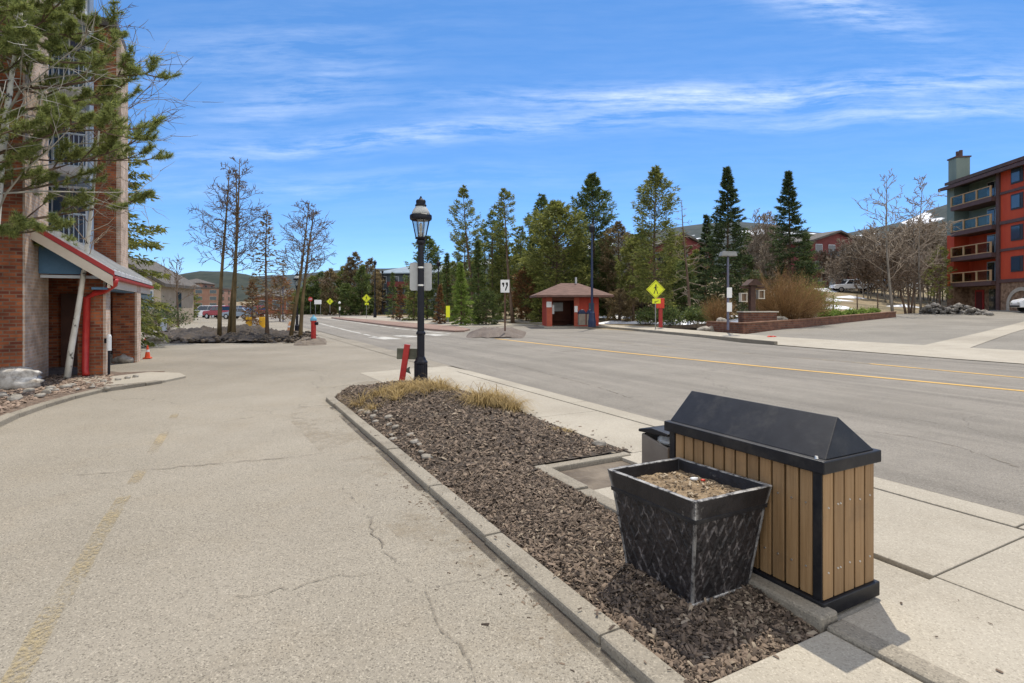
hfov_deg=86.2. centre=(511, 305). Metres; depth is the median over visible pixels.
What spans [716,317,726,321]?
stone
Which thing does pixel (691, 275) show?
conifer tree
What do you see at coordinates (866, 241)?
bare tree
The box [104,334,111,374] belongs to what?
path light
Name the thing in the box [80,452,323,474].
crack
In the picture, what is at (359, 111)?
sky
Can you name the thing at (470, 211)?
conifer tree
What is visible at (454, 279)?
apartment building
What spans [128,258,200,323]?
beige house
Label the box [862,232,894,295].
bare tree
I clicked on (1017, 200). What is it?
window
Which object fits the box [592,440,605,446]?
stone
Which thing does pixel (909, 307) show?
bare tree
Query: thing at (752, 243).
bare tree
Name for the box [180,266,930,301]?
hills
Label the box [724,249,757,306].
conifer tree
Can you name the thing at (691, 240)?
maroon house
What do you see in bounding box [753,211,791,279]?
bare tree
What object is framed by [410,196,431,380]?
lamp post
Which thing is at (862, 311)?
shrub
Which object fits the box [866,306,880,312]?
shrub
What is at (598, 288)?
conifer tree
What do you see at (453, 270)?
conifer tree
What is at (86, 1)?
window
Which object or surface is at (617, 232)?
conifer tree
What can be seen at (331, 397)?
bed kerb
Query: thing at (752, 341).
kerb
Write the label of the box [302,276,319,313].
conifer tree
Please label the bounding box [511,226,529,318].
conifer tree
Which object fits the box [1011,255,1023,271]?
window
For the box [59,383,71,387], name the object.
edge stone
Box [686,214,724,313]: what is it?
conifer tree
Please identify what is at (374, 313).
street light
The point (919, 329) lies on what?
parking lot
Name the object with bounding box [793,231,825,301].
conifer tree
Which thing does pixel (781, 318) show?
stone
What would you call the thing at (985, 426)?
road
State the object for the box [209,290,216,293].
window
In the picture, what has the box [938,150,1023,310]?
apartment block
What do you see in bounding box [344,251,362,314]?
conifer tree
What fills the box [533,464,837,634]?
bed kerb
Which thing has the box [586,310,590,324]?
recycling bin
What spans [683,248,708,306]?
conifer tree
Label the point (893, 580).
pavement
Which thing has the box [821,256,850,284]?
bare tree
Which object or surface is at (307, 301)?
conifer tree
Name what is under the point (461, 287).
conifer tree
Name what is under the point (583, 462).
bed kerb
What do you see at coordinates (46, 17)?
pine tree
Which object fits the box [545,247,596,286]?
conifer tree
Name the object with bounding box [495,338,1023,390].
road marking
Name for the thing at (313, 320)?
hydrant
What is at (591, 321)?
street light
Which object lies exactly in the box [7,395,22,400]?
edge stone
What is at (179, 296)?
window
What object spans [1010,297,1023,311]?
parked van
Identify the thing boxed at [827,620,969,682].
bed kerb
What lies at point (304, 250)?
bare tree
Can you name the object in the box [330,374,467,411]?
grass clump
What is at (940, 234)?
bare tree
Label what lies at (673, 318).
shrub
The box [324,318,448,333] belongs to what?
road marking
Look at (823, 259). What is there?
bare tree
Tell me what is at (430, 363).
gutter
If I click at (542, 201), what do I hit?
conifer tree
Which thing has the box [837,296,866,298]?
snow
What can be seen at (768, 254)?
bare tree
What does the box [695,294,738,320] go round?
shrub
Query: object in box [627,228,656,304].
conifer tree
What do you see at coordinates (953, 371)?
road marking
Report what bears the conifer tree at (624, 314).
on the ground
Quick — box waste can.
[639,425,669,462]
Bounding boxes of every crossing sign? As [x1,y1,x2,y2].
[362,294,370,317]
[646,280,664,328]
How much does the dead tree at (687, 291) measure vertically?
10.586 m
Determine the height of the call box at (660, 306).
2.105 m
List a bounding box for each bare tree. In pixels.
[98,0,198,154]
[160,255,201,325]
[183,156,272,335]
[270,200,338,336]
[735,227,765,284]
[749,208,781,300]
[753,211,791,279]
[754,240,780,296]
[757,226,788,299]
[813,248,841,287]
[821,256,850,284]
[830,238,860,289]
[840,229,870,290]
[844,220,891,292]
[847,168,932,310]
[848,253,885,298]
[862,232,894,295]
[863,244,909,302]
[870,174,963,309]
[873,222,917,297]
[874,264,933,313]
[878,232,917,295]
[879,195,954,312]
[896,217,943,298]
[898,218,946,300]
[912,250,946,303]
[922,218,946,298]
[924,235,946,301]
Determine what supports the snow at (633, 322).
on the ground
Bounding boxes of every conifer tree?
[100,16,177,346]
[194,293,201,319]
[236,210,294,333]
[240,279,264,324]
[261,275,295,321]
[289,289,305,312]
[292,284,316,314]
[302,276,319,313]
[306,271,333,313]
[316,288,332,314]
[318,268,338,314]
[330,278,343,313]
[332,281,358,314]
[334,266,348,312]
[339,256,358,310]
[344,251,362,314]
[351,265,372,314]
[355,280,373,314]
[359,257,382,313]
[370,269,385,314]
[384,272,399,317]
[391,283,407,319]
[401,235,447,319]
[401,278,426,320]
[404,283,434,316]
[431,284,446,323]
[436,252,457,321]
[437,261,467,314]
[445,262,477,325]
[446,183,487,311]
[450,232,477,317]
[456,258,480,313]
[466,240,490,322]
[468,290,503,324]
[472,224,497,318]
[473,205,509,316]
[486,243,521,319]
[489,187,521,322]
[490,216,510,312]
[506,266,543,320]
[508,247,526,301]
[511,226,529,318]
[516,193,563,319]
[517,199,594,320]
[519,241,539,318]
[528,286,541,322]
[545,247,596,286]
[567,172,619,315]
[587,234,619,298]
[593,251,617,318]
[596,221,639,318]
[605,287,635,321]
[614,236,652,320]
[624,165,686,323]
[624,265,663,313]
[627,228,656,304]
[646,257,692,312]
[655,232,686,300]
[667,243,692,261]
[670,261,700,311]
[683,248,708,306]
[684,166,760,320]
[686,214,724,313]
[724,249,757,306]
[753,170,825,310]
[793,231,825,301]
[922,245,956,304]
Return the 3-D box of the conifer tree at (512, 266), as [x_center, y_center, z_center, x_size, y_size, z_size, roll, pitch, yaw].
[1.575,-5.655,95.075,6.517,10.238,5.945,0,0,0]
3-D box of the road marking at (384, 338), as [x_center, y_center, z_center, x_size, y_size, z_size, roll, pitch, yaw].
[-6.955,1.753,29.882,1.000,0.001,2.587,0,0,-35]
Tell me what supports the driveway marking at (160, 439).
on the driveway
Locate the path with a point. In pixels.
(164, 377)
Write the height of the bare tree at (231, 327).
9.670 m
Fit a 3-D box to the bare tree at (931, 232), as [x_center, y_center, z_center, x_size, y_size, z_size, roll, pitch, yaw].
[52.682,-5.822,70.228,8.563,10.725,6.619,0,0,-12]
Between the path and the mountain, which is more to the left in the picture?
the path
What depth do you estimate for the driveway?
3.95 m
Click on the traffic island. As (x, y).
(489, 332)
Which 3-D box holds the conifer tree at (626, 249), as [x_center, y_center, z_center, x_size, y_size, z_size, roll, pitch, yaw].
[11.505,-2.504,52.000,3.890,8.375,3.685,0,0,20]
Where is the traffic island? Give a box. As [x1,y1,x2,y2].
[466,327,525,337]
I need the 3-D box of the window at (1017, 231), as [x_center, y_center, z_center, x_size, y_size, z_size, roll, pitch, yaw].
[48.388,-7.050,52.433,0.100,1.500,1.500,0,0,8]
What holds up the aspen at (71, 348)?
on the gravel bed at (55, 370)
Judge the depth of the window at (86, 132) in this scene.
16.32 m
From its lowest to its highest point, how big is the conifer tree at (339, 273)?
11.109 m
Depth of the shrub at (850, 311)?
45.22 m
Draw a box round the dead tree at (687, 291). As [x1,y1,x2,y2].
[671,200,706,307]
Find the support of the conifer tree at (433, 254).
on the ground
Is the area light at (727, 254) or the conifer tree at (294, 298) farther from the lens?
the conifer tree at (294, 298)
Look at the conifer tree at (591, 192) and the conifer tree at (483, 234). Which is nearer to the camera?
the conifer tree at (591, 192)
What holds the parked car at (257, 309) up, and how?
on the driveway
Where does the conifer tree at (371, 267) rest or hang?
on the ground
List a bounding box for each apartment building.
[194,287,230,307]
[377,267,443,314]
[432,265,486,304]
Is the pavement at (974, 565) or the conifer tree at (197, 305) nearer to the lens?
the pavement at (974, 565)
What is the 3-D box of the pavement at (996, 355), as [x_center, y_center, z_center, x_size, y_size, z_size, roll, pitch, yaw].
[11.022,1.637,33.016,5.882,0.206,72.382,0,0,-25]
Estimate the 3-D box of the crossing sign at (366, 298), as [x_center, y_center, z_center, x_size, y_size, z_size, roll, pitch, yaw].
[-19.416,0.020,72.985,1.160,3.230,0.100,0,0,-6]
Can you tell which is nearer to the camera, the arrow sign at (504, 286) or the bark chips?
the bark chips
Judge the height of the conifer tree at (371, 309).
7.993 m
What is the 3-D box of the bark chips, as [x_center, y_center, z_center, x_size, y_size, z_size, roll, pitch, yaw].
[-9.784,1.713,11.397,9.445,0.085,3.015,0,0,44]
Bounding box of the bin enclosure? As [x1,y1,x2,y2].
[664,391,880,612]
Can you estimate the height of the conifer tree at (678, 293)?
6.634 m
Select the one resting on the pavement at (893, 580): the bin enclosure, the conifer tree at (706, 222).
the bin enclosure
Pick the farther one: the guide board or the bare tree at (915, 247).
the guide board
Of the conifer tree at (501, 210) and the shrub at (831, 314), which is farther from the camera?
the conifer tree at (501, 210)
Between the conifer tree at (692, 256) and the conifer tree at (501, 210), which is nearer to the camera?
the conifer tree at (501, 210)
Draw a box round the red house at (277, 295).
[255,290,314,313]
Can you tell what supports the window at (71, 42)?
in the brick building at (39, 287)
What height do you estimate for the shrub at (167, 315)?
2.800 m
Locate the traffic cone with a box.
[143,345,151,358]
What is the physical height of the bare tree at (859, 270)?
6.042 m
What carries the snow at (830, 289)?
on the ground
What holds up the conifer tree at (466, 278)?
on the ground
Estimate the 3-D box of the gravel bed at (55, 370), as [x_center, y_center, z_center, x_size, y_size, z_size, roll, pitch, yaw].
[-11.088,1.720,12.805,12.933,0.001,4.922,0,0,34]
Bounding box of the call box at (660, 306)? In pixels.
[656,298,664,326]
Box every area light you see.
[279,263,286,321]
[719,251,736,329]
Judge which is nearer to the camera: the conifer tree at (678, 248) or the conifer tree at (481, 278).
the conifer tree at (481, 278)
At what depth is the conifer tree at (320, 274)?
115.11 m
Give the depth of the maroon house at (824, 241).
87.39 m
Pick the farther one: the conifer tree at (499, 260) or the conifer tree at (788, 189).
the conifer tree at (499, 260)
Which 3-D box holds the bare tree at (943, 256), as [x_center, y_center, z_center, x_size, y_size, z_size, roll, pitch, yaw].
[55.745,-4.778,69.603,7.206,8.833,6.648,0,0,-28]
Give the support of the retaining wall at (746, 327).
on the ground
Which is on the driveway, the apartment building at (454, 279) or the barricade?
the barricade
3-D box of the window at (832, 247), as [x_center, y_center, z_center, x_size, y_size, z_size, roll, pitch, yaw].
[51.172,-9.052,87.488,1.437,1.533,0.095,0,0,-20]
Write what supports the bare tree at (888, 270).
on the ground
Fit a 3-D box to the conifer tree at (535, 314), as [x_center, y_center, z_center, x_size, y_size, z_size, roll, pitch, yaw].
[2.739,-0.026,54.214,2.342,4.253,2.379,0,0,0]
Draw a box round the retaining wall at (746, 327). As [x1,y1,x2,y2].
[705,311,896,333]
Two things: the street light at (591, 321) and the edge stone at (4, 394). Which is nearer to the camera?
the edge stone at (4, 394)
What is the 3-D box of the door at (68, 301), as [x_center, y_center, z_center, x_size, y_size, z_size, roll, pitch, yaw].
[-12.450,0.675,15.566,0.600,2.050,0.065,0,0,-28]
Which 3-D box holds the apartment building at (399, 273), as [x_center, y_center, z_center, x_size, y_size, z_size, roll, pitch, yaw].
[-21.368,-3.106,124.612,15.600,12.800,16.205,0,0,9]
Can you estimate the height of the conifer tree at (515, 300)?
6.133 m
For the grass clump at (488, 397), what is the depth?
8.25 m
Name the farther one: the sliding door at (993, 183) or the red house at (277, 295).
the red house at (277, 295)
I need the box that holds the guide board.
[314,300,320,313]
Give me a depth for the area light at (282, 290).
61.95 m
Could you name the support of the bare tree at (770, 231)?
on the ground
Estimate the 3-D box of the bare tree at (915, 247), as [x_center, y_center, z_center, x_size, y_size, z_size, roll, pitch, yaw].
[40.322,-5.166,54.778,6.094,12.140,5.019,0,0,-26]
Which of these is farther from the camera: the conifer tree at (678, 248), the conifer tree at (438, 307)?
the conifer tree at (678, 248)
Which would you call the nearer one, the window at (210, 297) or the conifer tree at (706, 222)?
the conifer tree at (706, 222)
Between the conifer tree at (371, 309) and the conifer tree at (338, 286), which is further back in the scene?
the conifer tree at (338, 286)
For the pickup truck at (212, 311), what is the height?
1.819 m
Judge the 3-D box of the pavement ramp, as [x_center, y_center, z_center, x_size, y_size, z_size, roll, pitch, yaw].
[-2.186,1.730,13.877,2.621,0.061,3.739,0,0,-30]
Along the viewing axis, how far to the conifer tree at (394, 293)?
83.86 m
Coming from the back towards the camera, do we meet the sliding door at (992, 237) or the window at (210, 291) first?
the window at (210, 291)
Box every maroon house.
[634,233,713,277]
[775,230,861,285]
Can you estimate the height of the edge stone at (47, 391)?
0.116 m
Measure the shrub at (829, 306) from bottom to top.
3.290 m
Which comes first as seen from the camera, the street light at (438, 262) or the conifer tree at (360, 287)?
the street light at (438, 262)
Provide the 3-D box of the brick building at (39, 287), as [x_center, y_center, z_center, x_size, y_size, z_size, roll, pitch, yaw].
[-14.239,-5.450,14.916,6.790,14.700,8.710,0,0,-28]
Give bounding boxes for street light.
[373,260,376,317]
[381,270,383,311]
[436,260,440,318]
[588,223,595,326]
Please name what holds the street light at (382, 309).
on the ground
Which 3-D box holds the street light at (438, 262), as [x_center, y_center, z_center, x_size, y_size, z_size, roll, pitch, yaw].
[-7.793,-1.731,58.000,0.480,6.300,0.480,0,0,0]
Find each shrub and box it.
[141,296,197,330]
[633,305,657,324]
[656,305,690,325]
[681,304,713,323]
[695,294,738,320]
[741,266,845,319]
[784,276,841,317]
[817,310,835,316]
[832,308,845,315]
[844,307,858,314]
[856,307,873,313]
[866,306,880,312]
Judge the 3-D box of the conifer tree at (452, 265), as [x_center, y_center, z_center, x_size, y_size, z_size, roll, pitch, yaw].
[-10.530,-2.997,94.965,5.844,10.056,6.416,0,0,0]
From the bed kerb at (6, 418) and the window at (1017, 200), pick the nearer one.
the bed kerb at (6, 418)
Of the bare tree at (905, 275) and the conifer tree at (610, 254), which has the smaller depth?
the conifer tree at (610, 254)
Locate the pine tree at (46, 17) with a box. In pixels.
[0,0,181,249]
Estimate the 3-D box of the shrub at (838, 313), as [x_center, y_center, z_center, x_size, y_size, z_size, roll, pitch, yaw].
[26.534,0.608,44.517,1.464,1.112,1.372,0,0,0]
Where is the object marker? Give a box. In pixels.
[446,306,449,316]
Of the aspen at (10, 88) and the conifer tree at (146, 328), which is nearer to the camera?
the aspen at (10, 88)
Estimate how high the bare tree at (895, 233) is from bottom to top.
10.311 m
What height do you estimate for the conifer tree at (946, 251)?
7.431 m
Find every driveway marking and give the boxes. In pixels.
[1,497,129,682]
[127,414,177,483]
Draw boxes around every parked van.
[194,305,224,317]
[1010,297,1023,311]
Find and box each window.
[48,185,87,244]
[49,34,87,87]
[49,110,87,167]
[56,0,87,13]
[141,290,153,308]
[176,292,180,307]
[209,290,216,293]
[209,296,216,299]
[553,303,562,310]
[815,244,822,253]
[828,244,834,251]
[1011,165,1023,184]
[1011,192,1023,209]
[1011,223,1023,240]
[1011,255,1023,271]
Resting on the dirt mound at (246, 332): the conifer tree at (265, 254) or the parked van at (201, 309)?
the conifer tree at (265, 254)
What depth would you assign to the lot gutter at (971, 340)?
25.70 m
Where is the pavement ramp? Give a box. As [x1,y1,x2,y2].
[361,366,468,381]
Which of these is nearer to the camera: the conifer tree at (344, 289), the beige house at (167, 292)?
the beige house at (167, 292)
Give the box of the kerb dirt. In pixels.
[330,407,617,673]
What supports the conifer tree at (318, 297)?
on the ground
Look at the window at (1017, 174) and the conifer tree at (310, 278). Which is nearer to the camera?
the window at (1017, 174)
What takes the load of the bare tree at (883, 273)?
on the ground
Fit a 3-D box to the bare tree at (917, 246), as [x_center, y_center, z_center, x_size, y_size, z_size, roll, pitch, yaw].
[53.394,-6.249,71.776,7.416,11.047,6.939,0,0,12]
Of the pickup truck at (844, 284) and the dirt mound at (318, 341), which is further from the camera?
the pickup truck at (844, 284)
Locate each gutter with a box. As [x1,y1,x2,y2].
[310,331,449,366]
[927,322,1023,347]
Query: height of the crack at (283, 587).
0.001 m
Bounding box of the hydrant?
[309,315,318,338]
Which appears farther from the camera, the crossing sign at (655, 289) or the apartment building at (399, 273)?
the apartment building at (399, 273)
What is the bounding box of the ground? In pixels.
[236,277,1023,515]
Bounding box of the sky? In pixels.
[94,0,1023,275]
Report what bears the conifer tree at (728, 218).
on the ground
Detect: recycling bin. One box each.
[577,310,585,324]
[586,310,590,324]
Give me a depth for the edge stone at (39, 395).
10.25 m
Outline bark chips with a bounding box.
[0,374,113,413]
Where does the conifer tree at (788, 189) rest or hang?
on the ground
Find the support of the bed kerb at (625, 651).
on the ground
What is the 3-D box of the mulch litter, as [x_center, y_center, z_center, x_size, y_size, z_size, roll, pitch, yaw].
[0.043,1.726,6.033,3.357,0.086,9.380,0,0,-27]
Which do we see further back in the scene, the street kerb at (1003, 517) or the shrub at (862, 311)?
the shrub at (862, 311)
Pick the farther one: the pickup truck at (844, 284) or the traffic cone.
the pickup truck at (844, 284)
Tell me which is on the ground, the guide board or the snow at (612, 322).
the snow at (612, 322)
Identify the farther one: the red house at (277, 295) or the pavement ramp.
the red house at (277, 295)
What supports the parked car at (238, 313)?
on the driveway
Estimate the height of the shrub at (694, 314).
1.778 m
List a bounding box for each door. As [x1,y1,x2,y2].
[61,294,77,365]
[975,290,983,309]
[987,180,995,195]
[987,207,995,224]
[987,234,995,251]
[987,261,995,280]
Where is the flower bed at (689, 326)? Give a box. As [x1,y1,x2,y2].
[662,323,705,328]
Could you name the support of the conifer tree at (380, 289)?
on the ground
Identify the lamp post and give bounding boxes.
[293,273,298,330]
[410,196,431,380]
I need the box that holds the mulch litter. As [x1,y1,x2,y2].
[336,410,1003,682]
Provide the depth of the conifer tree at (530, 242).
61.78 m
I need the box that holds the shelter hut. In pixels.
[530,277,613,327]
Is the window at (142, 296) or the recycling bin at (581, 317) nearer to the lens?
the recycling bin at (581, 317)
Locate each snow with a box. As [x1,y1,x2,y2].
[599,320,628,323]
[618,321,665,323]
[818,288,844,291]
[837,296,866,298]
[893,304,918,307]
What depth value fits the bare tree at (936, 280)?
65.96 m
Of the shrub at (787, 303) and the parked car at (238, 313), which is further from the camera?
the parked car at (238, 313)
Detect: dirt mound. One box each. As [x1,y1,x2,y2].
[157,324,317,342]
[293,337,326,345]
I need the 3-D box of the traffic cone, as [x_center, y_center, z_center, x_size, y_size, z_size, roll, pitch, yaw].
[-12.185,1.535,18.285,0.223,0.440,0.223,0,0,-17]
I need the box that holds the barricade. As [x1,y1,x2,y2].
[246,317,264,327]
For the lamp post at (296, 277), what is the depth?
36.35 m
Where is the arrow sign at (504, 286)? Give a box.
[501,280,508,330]
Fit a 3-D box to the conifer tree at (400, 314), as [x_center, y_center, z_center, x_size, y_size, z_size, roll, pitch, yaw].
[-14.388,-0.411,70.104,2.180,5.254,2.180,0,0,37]
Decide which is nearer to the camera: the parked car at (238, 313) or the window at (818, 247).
the parked car at (238, 313)
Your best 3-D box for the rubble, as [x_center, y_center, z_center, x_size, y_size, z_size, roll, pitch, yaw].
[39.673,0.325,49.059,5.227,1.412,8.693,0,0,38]
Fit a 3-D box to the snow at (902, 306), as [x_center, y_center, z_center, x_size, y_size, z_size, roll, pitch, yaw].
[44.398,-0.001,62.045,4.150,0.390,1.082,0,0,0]
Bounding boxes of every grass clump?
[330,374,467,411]
[431,382,540,414]
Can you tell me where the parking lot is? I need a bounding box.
[750,310,1023,350]
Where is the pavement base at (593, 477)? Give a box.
[559,460,929,579]
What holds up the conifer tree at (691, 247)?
on the ground
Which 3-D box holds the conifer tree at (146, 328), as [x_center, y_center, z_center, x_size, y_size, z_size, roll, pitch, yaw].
[-16.772,-4.587,22.105,5.730,14.404,5.555,0,0,0]
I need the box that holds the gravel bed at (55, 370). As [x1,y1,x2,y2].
[0,366,164,415]
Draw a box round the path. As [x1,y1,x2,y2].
[62,372,185,385]
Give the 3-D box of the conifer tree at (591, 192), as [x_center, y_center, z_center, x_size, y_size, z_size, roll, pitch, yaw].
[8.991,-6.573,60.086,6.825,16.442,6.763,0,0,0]
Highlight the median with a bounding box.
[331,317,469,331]
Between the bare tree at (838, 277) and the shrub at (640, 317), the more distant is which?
the bare tree at (838, 277)
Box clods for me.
[159,330,311,342]
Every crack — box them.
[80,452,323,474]
[236,572,369,595]
[342,488,475,680]
[886,433,1017,466]
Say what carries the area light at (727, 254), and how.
on the ground
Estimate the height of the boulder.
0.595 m
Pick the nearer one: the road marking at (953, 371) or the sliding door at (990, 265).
the road marking at (953, 371)
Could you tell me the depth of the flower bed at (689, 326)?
38.74 m
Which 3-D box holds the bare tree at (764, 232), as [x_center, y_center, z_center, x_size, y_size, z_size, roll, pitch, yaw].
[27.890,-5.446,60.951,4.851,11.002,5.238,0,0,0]
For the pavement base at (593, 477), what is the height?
0.001 m
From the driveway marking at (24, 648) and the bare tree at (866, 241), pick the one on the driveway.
the driveway marking at (24, 648)
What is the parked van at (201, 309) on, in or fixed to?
on the ground
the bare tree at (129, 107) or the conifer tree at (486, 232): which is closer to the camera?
the bare tree at (129, 107)
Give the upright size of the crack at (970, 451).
0.001 m
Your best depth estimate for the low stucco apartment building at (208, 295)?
146.22 m
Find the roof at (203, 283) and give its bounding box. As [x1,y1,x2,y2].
[189,279,216,286]
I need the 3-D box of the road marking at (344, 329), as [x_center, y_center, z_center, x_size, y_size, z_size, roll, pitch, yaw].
[-13.883,1.753,43.692,0.350,0.001,29.037,0,0,-26]
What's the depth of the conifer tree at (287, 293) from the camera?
61.96 m
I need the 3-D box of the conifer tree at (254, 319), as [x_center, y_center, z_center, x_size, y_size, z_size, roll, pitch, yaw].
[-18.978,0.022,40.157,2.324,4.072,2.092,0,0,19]
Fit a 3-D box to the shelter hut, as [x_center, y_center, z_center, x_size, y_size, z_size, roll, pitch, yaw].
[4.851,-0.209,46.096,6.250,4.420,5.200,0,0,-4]
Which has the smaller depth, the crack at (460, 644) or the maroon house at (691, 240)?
the crack at (460, 644)
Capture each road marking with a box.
[319,323,375,336]
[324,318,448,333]
[369,337,398,338]
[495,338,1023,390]
[876,364,1023,377]
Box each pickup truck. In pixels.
[202,306,238,318]
[829,279,874,291]
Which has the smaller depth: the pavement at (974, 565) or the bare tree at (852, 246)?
the pavement at (974, 565)
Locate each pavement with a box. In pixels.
[308,316,532,326]
[428,372,1023,682]
[499,319,1023,363]
[594,487,928,620]
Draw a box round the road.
[264,314,1023,514]
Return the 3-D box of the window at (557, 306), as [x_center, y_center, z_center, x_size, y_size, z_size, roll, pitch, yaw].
[3.960,0.076,47.366,0.900,0.750,0.038,0,0,-4]
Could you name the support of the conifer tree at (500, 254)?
on the ground
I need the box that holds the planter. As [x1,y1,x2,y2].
[607,457,771,606]
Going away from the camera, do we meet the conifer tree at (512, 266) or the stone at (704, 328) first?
the stone at (704, 328)
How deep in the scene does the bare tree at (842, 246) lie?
82.00 m
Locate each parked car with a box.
[222,308,259,318]
[239,306,264,316]
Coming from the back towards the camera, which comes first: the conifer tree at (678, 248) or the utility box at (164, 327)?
the conifer tree at (678, 248)
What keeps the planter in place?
on the mulch
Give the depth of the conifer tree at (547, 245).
54.71 m
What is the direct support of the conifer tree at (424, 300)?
on the ground
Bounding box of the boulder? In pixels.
[0,367,44,389]
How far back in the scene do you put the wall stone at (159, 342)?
25.70 m
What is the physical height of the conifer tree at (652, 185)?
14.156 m
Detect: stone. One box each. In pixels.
[0,393,8,397]
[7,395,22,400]
[34,393,45,397]
[41,389,50,393]
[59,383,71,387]
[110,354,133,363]
[145,335,155,341]
[155,340,168,343]
[410,439,420,443]
[421,454,433,459]
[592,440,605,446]
[697,326,710,330]
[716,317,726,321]
[777,316,787,319]
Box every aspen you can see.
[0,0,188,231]
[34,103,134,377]
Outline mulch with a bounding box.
[336,380,819,682]
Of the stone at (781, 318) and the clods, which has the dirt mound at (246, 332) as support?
the clods
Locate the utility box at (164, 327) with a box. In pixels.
[160,318,166,330]
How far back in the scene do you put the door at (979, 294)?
59.58 m
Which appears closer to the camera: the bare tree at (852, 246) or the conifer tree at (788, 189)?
the conifer tree at (788, 189)
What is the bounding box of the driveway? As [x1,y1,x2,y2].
[0,316,802,682]
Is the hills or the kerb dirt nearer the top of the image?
the hills
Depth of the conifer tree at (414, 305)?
65.74 m
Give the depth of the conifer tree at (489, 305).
51.61 m
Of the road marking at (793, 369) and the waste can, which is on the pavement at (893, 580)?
the waste can
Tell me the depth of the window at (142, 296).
52.57 m
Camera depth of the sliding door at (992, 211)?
57.69 m
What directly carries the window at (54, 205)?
in the brick building at (39, 287)
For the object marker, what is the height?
1.480 m
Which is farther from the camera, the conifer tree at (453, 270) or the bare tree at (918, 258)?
the conifer tree at (453, 270)
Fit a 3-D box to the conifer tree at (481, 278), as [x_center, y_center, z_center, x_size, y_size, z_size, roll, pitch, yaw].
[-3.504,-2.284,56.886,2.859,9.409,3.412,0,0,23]
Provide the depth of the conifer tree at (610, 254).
65.64 m
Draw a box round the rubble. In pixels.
[919,302,993,315]
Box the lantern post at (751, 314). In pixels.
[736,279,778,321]
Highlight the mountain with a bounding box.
[258,204,946,286]
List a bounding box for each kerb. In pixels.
[0,380,161,426]
[326,389,342,406]
[334,403,685,682]
[458,371,1023,529]
[496,320,777,344]
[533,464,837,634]
[547,452,630,470]
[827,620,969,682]
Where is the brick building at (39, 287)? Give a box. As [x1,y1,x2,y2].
[0,0,153,377]
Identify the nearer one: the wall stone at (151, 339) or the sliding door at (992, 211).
the wall stone at (151, 339)
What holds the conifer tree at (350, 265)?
on the ground
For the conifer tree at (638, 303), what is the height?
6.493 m
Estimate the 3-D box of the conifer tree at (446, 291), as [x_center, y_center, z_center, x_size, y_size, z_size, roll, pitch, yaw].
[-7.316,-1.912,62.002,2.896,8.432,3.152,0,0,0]
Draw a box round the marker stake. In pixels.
[397,344,416,380]
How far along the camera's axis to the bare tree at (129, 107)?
20.93 m
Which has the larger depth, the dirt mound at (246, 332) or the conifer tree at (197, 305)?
the conifer tree at (197, 305)
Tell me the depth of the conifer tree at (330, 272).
102.94 m
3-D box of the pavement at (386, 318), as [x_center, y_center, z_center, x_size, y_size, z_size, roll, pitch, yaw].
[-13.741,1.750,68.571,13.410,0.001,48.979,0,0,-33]
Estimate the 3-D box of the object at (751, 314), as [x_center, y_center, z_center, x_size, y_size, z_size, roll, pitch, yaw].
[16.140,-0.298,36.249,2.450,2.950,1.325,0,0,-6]

